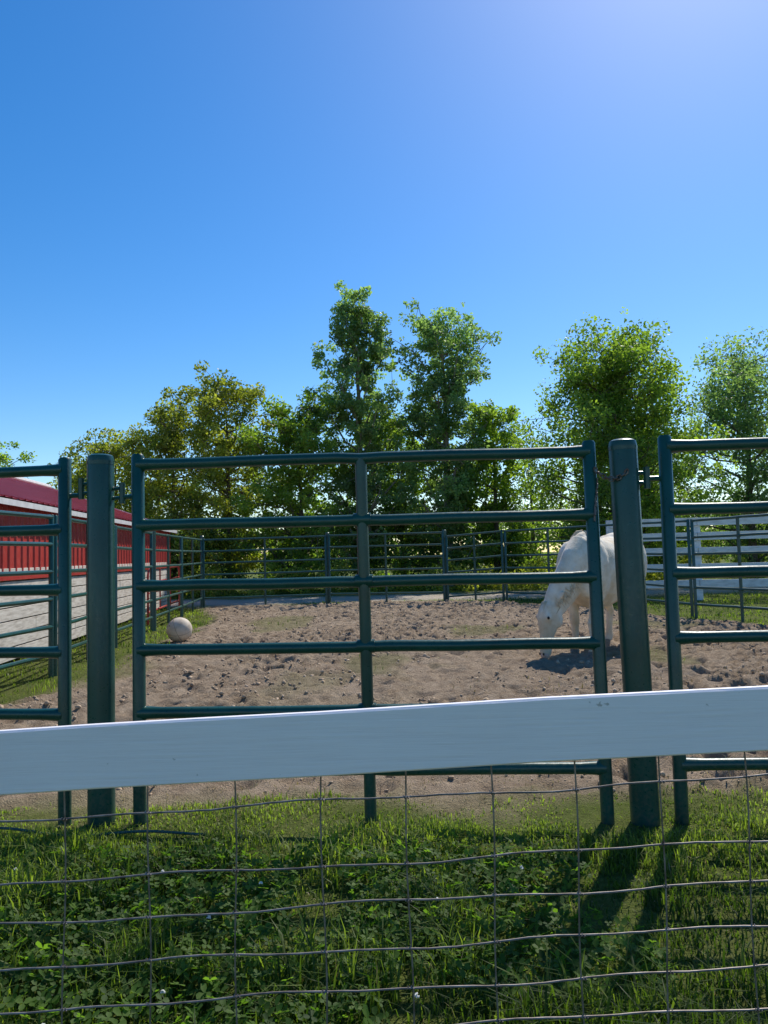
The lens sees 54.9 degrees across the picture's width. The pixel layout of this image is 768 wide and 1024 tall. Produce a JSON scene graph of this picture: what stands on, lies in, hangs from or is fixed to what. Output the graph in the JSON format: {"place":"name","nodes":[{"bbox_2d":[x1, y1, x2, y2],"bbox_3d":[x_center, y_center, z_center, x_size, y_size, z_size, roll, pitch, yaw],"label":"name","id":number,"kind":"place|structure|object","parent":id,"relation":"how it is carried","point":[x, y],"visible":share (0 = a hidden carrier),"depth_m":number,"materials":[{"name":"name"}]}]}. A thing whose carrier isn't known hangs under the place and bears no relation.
{"place":"outdoors","nodes":[
{"label":"outdoors","id":0,"kind":"place"},
{"bbox_2d":[0,552,767,1023],"bbox_3d":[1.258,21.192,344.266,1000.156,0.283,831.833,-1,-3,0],"label":"ground","id":1,"kind":"structure","parent":0,"point":[454,672],"depth_m":6.81,"materials":[{"name":"soil"}]},
{"bbox_2d":[0,440,37,477],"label":"maple tree","id":2,"kind":"object","parent":1,"relation":"on","point":[5,459],"visible":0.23,"depth_m":44.59,"materials":[{"name":"green plant"}]},
{"bbox_2d":[0,510,53,677],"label":"corral panel","id":3,"kind":"object","parent":1,"relation":"on","point":[49,627],"visible":0.86,"depth_m":8.38,"materials":[{"name":"green paint"}]},
{"bbox_2d":[0,457,71,826],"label":"corral panel","id":4,"kind":"object","parent":1,"relation":"on","point":[61,652],"visible":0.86,"depth_m":3.86,"materials":[{"name":"green paint"}]},
{"bbox_2d":[54,515,115,675],"bbox_3d":[-4.054,1.096,10.134,0.064,1.968,2.728,-1,-3,-6],"label":"corral panel","id":5,"kind":"object","parent":1,"relation":"on","point":[73,595],"visible":0.28,"depth_m":9.47,"materials":[{"name":"green paint"}]},
{"bbox_2d":[46,457,124,510],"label":"box elder tree","id":6,"kind":"object","parent":1,"relation":"on","point":[73,485],"depth_m":33.09,"materials":[{"name":"green plant"}]},
{"bbox_2d":[0,477,176,663],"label":"red barn","id":7,"kind":"structure","parent":1,"relation":"on","point":[21,494],"depth_m":11.53,"materials":[{"name":"red painted ribbed steel"},{"name":"white painted steel"}]},
{"bbox_2d":[87,453,115,828],"bbox_3d":[-1.468,0.696,3.838,0.139,2.000,0.139,-1,-3,0],"label":"gate post","id":8,"kind":"object","parent":1,"relation":"on","point":[100,600],"visible":0.9,"depth_m":3.80,"materials":[{"name":"teal metal"}]},
{"bbox_2d":[69,467,660,503],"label":"gate hinges","id":9,"kind":"object","parent":8,"relation":"attached to","point":[123,496],"visible":0.38,"depth_m":3.87,"materials":[{"name":"metal"}]},
{"bbox_2d":[0,827,205,836],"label":"garden hose","id":10,"kind":"object","parent":1,"relation":"on","point":[127,832],"visible":0.69,"depth_m":3.59,"materials":[{"name":"rubber"}]},
{"bbox_2d":[57,427,198,555],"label":"box elder tree","id":11,"kind":"object","parent":1,"relation":"on","point":[115,450],"visible":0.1,"depth_m":31.46,"materials":[{"name":"green plant"}]},
{"bbox_2d":[115,525,153,647],"bbox_3d":[-4.330,1.271,12.879,0.064,1.975,2.728,-1,-3,-6],"label":"corral panel","id":12,"kind":"object","parent":1,"relation":"on","point":[151,617],"visible":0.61,"depth_m":12.37,"materials":[{"name":"green paint"}]},
{"bbox_2d":[149,531,155,630],"bbox_3d":[-4.468,1.344,14.303,0.120,2.100,0.117,-1,-3,0],"label":"corral post","id":13,"kind":"object","parent":1,"relation":"on","point":[154,574],"depth_m":14.28,"materials":[{"name":"green metal"}]},
{"bbox_2d":[147,566,179,624],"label":"red tube gate","id":14,"kind":"structure","parent":1,"relation":"on","point":[160,606],"depth_m":17.06,"materials":[{"name":"metal"}]},
{"bbox_2d":[156,533,182,622],"bbox_3d":[-4.616,1.454,15.824,0.064,1.962,3.128,-1,-3,-5],"label":"corral panel","id":15,"kind":"object","parent":1,"relation":"on","point":[168,595],"visible":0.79,"depth_m":15.85,"materials":[{"name":"green paint"}]},
{"bbox_2d":[114,385,232,593],"bbox_3d":[-9.341,-0.825,30.966,6.137,8.821,5.711,-1,-3,0],"label":"maple tree","id":16,"kind":"object","parent":1,"relation":"on","point":[170,421],"visible":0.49,"depth_m":30.39,"materials":[{"name":"green plant"}]},
{"bbox_2d":[166,617,191,641],"bbox_3d":[-3.324,1.913,12.015,0.414,0.412,0.414,-1,-3,0],"label":"play ball","id":17,"kind":"object","parent":1,"relation":"on","point":[179,629],"visible":0.97,"depth_m":11.87,"materials":[{"name":"white rubber"}]},
{"bbox_2d":[182,536,202,615],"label":"corral panel","id":18,"kind":"object","parent":1,"relation":"on","point":[192,564],"visible":0.81,"depth_m":18.98,"materials":[{"name":"green paint"}]},
{"bbox_2d":[153,360,291,591],"bbox_3d":[-6.163,-1.241,30.151,5.785,9.581,6.196,-3,-4,30],"label":"maple tree","id":19,"kind":"object","parent":1,"relation":"on","point":[212,398],"visible":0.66,"depth_m":29.38,"materials":[{"name":"green plant"}]},
{"bbox_2d":[202,535,327,607],"bbox_3d":[-3.310,1.674,20.542,3.464,1.986,0.064,-1,-3,0],"label":"corral panel","id":20,"kind":"object","parent":1,"relation":"on","point":[264,573],"visible":0.79,"depth_m":20.54,"materials":[{"name":"green paint"}]},
{"bbox_2d":[14,866,523,1023],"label":"white clover flowers","id":21,"kind":"object","parent":1,"relation":"on","point":[261,882],"visible":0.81,"depth_m":2.20,"materials":[{"name":"white plant"}]},
{"bbox_2d":[227,386,370,590],"bbox_3d":[-3.299,-0.498,29.308,5.644,9.178,6.062,-1,-3,0],"label":"elm tree","id":22,"kind":"object","parent":1,"relation":"on","point":[295,436],"visible":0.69,"depth_m":28.56,"materials":[{"name":"green plant"}]},
{"bbox_2d":[325,532,329,603],"bbox_3d":[-1.561,1.616,20.643,0.120,2.100,0.117,-1,-3,0],"label":"corral post","id":23,"kind":"object","parent":1,"relation":"on","point":[326,533],"visible":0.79,"depth_m":20.60,"materials":[{"name":"teal metal"}]},
{"bbox_2d":[0,829,679,1023],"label":"clover patch","id":24,"kind":"object","parent":1,"relation":"on","point":[185,879],"visible":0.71,"depth_m":2.54,"materials":[{"name":"green plant"}]},
{"bbox_2d":[307,280,421,575],"bbox_3d":[-0.883,-3.237,30.335,4.825,12.795,5.100,-1,-3,0],"label":"poplar tree","id":25,"kind":"object","parent":1,"relation":"on","point":[352,333],"visible":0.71,"depth_m":29.66,"materials":[{"name":"green plant"}]},
{"bbox_2d":[131,440,614,826],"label":"corral gate","id":26,"kind":"structure","parent":1,"relation":"on","point":[363,581],"depth_m":3.76,"materials":[{"name":"green metal"}]},
{"bbox_2d":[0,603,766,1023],"bbox_3d":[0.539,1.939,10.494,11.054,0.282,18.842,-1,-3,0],"label":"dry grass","id":27,"kind":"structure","parent":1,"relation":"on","point":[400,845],"depth_m":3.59,"materials":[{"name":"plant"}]},
{"bbox_2d":[0,685,767,1023],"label":"board and wire fence","id":28,"kind":"object","parent":1,"relation":"on","point":[376,739],"visible":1,"depth_m":1.42,"materials":[{"name":"wood"}]},
{"bbox_2d":[0,602,767,795],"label":"dirt clods","id":29,"kind":"object","parent":1,"relation":"on","point":[613,680],"visible":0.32,"depth_m":8.40,"materials":[{"name":"soil"}]},
{"bbox_2d":[328,531,445,602],"bbox_3d":[0.048,1.552,20.244,3.238,1.965,0.064,-2,-3,11],"label":"corral panel","id":30,"kind":"object","parent":1,"relation":"on","point":[385,569],"visible":0.78,"depth_m":20.21,"materials":[{"name":"green paint"}]},
{"bbox_2d":[334,403,477,575],"bbox_3d":[1.055,-0.136,32.343,6.424,9.317,5.814,-1,-3,0],"label":"elm tree","id":31,"kind":"object","parent":1,"relation":"on","point":[404,538],"visible":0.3,"depth_m":31.16,"materials":[{"name":"green plant"}]},
{"bbox_2d":[371,297,501,585],"bbox_3d":[2.280,-3.018,30.783,5.475,12.232,5.887,-1,-3,0],"label":"poplar tree","id":32,"kind":"object","parent":1,"relation":"on","point":[452,391],"visible":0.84,"depth_m":30.22,"materials":[{"name":"green plant"}]},
{"bbox_2d":[442,530,446,598],"bbox_3d":[1.658,1.528,20.043,0.120,2.100,0.117,-1,-3,0],"label":"corral post","id":33,"kind":"object","parent":1,"relation":"on","point":[445,560],"visible":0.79,"depth_m":20.00,"materials":[{"name":"teal metal"}]},
{"bbox_2d":[171,540,765,597],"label":"weeds","id":34,"kind":"object","parent":1,"relation":"on","point":[655,576],"visible":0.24,"depth_m":26.25,"materials":[{"name":"green plant"}]},
{"bbox_2d":[170,496,767,589],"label":"hedgerow","id":35,"kind":"object","parent":1,"relation":"on","point":[411,563],"visible":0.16,"depth_m":29.35,"materials":[{"name":"green plant"}]},
{"bbox_2d":[175,499,765,565],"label":"distant trees","id":36,"kind":"object","parent":1,"relation":"on","point":[537,533],"visible":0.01,"depth_m":100.19,"materials":[{"name":"green plant"}]},
{"bbox_2d":[445,530,504,601],"bbox_3d":[2.423,1.533,19.741,1.543,2.058,0.064,-2,-3,15],"label":"corral panel","id":37,"kind":"object","parent":1,"relation":"on","point":[474,558],"visible":0.73,"depth_m":19.72,"materials":[{"name":"green paint"}]},
{"bbox_2d":[440,398,551,584],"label":"elm tree","id":38,"kind":"object","parent":1,"relation":"on","point":[500,482],"visible":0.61,"depth_m":30.51,"materials":[{"name":"green plant"}]},
{"bbox_2d":[491,432,560,572],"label":"tree","id":39,"kind":"object","parent":1,"relation":"on","point":[533,534],"visible":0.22,"depth_m":32.90,"materials":[{"name":"green plant"}]},
{"bbox_2d":[504,525,585,600],"bbox_3d":[4.085,1.361,18.346,0.064,1.967,2.963,1,-4,-37],"label":"corral panel","id":40,"kind":"object","parent":1,"relation":"on","point":[548,555],"visible":0.46,"depth_m":18.74,"materials":[{"name":"green paint"}]},
{"bbox_2d":[536,529,646,658],"bbox_3d":[2.844,1.055,9.829,0.775,1.639,2.460,-4,-4,40],"label":"white horse","id":41,"kind":"object","parent":1,"relation":"on","point":[560,599],"visible":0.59,"depth_m":9.23},
{"bbox_2d":[498,307,738,564],"bbox_3d":[7.996,-2.116,25.993,7.117,10.134,8.690,-1,-3,0],"label":"maple tree","id":42,"kind":"object","parent":1,"relation":"on","point":[605,393],"visible":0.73,"depth_m":25.13,"materials":[{"name":"green plant"}]},
{"bbox_2d":[549,415,718,578],"bbox_3d":[10.723,-0.071,33.276,7.087,8.902,7.646,-1,-3,0],"label":"elm tree","id":43,"kind":"object","parent":1,"relation":"on","point":[660,560],"visible":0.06,"depth_m":31.97,"materials":[{"name":"green plant"}]},
{"bbox_2d":[608,438,660,827],"bbox_3d":[1.250,0.632,3.693,0.176,2.001,0.143,-1,-3,0],"label":"gate post","id":44,"kind":"object","parent":1,"relation":"on","point":[632,606],"visible":0.91,"depth_m":3.65,"materials":[{"name":"teal metal"}]},
{"bbox_2d":[593,466,628,521],"bbox_3d":[1.135,-0.094,3.696,0.180,0.281,0.058,-2,-3,15],"label":"gate chain","id":45,"kind":"object","parent":44,"relation":"attached to","point":[617,478],"visible":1,"depth_m":3.69,"materials":[{"name":"grey metal"}]},
{"bbox_2d":[599,519,693,617],"bbox_3d":[5.481,1.192,15.750,0.064,2.000,2.934,0,-4,-20],"label":"corral panel","id":46,"kind":"object","parent":1,"relation":"on","point":[690,586],"visible":0.28,"depth_m":14.58,"materials":[{"name":"green paint"}]},
{"bbox_2d":[606,516,767,599],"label":"board fence","id":47,"kind":"object","parent":1,"relation":"on","point":[731,582],"visible":0.55,"depth_m":18.83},
{"bbox_2d":[650,326,767,578],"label":"locust tree","id":48,"kind":"object","parent":1,"relation":"on","point":[739,385],"visible":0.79,"depth_m":27.65,"materials":[{"name":"green plant"}]},
{"bbox_2d":[657,435,767,824],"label":"corral panel","id":49,"kind":"object","parent":1,"relation":"on","point":[677,638],"visible":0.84,"depth_m":3.67,"materials":[{"name":"green paint"}]},
{"bbox_2d":[690,513,767,621],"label":"corral panel","id":50,"kind":"object","parent":1,"relation":"on","point":[739,553],"visible":0.8,"depth_m":13.40,"materials":[{"name":"green paint"}]},
{"bbox_2d":[731,363,767,526],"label":"maple tree","id":51,"kind":"object","parent":1,"relation":"on","point":[758,435],"visible":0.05,"depth_m":31.61,"materials":[{"name":"green plant"}]},
{"bbox_2d":[0,584,767,1023],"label":"grass","id":52,"kind":"structure","parent":0,"point":[530,1004],"depth_m":2.75,"materials":[{"name":"green plant"}]},
{"bbox_2d":[0,0,767,558],"label":"sky","id":53,"kind":"structure","parent":0,"point":[184,183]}
]}

